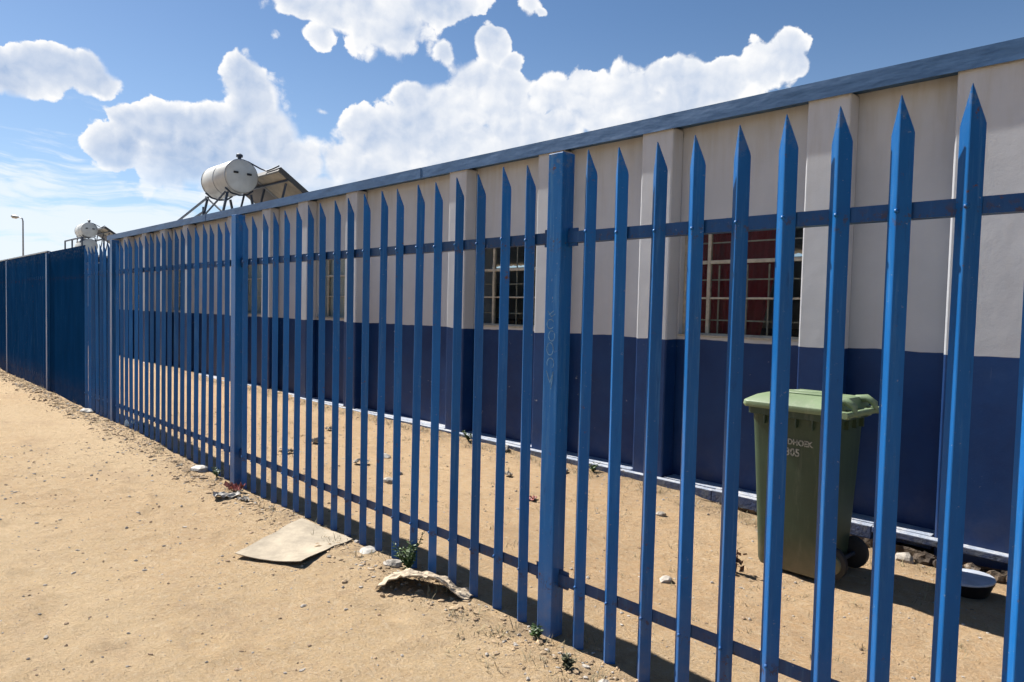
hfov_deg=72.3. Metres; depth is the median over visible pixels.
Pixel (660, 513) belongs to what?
stone
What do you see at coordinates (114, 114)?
sky
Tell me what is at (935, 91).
long building
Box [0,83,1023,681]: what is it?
palisade fence
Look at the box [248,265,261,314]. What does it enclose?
window
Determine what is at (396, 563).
stone
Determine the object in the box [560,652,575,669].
weed
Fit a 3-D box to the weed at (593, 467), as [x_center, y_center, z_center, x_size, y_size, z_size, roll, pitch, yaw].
[0.658,1.010,5.632,0.105,0.084,0.083,-1,3,-44]
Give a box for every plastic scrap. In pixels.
[124,419,143,425]
[312,437,325,443]
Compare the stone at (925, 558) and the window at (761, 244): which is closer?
the stone at (925, 558)
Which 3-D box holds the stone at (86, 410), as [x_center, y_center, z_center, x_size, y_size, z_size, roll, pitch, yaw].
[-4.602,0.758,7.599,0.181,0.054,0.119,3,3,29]
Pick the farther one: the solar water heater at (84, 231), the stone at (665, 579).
the solar water heater at (84, 231)
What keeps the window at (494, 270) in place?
in the long building
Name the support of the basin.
on the ground at (354, 639)
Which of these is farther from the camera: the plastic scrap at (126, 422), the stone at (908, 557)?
the plastic scrap at (126, 422)
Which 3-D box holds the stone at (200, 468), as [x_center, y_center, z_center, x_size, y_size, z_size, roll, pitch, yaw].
[-2.327,0.955,5.219,0.138,0.055,0.106,1,3,-5]
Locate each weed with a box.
[211,467,222,476]
[389,531,424,567]
[462,430,471,440]
[529,623,542,638]
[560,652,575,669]
[589,462,600,471]
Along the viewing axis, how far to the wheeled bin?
3.66 m
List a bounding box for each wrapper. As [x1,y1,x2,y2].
[224,481,245,491]
[529,495,536,499]
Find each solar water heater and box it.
[64,220,115,252]
[178,153,308,219]
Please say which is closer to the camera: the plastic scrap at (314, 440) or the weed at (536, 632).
the weed at (536, 632)
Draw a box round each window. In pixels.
[138,273,138,308]
[172,270,179,310]
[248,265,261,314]
[316,259,344,318]
[474,246,535,327]
[677,230,802,340]
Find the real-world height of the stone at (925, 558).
0.094 m
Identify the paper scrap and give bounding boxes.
[212,491,239,497]
[237,495,253,501]
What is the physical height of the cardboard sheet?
0.031 m
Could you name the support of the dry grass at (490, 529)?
on the ground at (354, 639)
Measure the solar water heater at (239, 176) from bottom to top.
1.150 m
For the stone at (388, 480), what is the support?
on the ground at (354, 639)
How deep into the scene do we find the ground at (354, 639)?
3.29 m
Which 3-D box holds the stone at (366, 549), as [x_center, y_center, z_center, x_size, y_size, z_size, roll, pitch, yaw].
[-0.738,1.073,3.596,0.086,0.017,0.115,1,3,-4]
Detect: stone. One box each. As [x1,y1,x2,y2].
[80,408,95,412]
[189,465,207,471]
[360,546,375,553]
[383,477,392,483]
[383,559,401,567]
[656,511,666,515]
[659,575,672,582]
[895,552,913,563]
[913,551,935,565]
[964,563,980,570]
[986,570,1005,583]
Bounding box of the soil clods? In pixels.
[0,368,663,681]
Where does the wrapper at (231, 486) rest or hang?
on the ground at (354, 639)
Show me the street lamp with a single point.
(14, 216)
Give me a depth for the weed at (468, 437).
6.74 m
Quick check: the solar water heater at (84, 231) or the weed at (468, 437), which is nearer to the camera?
the weed at (468, 437)
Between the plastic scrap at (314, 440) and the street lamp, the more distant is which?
the street lamp
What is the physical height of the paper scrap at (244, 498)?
0.026 m
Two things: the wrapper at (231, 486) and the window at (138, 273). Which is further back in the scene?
the window at (138, 273)
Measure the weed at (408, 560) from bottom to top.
0.189 m
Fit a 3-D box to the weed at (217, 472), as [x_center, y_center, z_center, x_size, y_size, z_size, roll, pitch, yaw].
[-2.117,0.938,5.023,0.090,0.092,0.094,2,3,12]
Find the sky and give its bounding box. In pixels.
[0,0,1023,267]
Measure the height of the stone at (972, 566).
0.086 m
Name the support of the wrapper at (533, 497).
on the ground at (354, 639)
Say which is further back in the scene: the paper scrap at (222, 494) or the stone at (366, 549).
the paper scrap at (222, 494)
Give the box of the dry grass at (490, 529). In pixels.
[0,371,1004,681]
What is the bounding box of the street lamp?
[11,215,23,255]
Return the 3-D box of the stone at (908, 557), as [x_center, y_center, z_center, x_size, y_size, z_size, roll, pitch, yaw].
[2.214,1.225,3.954,0.072,0.069,0.098,-1,3,-44]
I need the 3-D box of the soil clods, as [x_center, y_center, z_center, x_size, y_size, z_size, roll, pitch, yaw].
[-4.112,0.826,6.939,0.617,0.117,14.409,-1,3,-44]
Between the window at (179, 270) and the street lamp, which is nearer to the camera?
the window at (179, 270)
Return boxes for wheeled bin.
[743,389,878,579]
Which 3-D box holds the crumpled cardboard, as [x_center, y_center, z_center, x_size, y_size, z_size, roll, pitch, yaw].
[-0.371,1.059,3.134,0.432,0.104,0.204,2,3,14]
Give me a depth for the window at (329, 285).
9.22 m
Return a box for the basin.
[961,568,996,599]
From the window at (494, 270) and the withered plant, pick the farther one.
the window at (494, 270)
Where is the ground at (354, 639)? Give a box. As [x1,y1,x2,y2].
[0,355,1006,681]
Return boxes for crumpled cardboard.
[375,568,472,599]
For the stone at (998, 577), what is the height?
0.076 m
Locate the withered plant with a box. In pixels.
[736,547,746,570]
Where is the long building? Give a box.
[107,37,1023,578]
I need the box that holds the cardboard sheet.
[235,518,351,561]

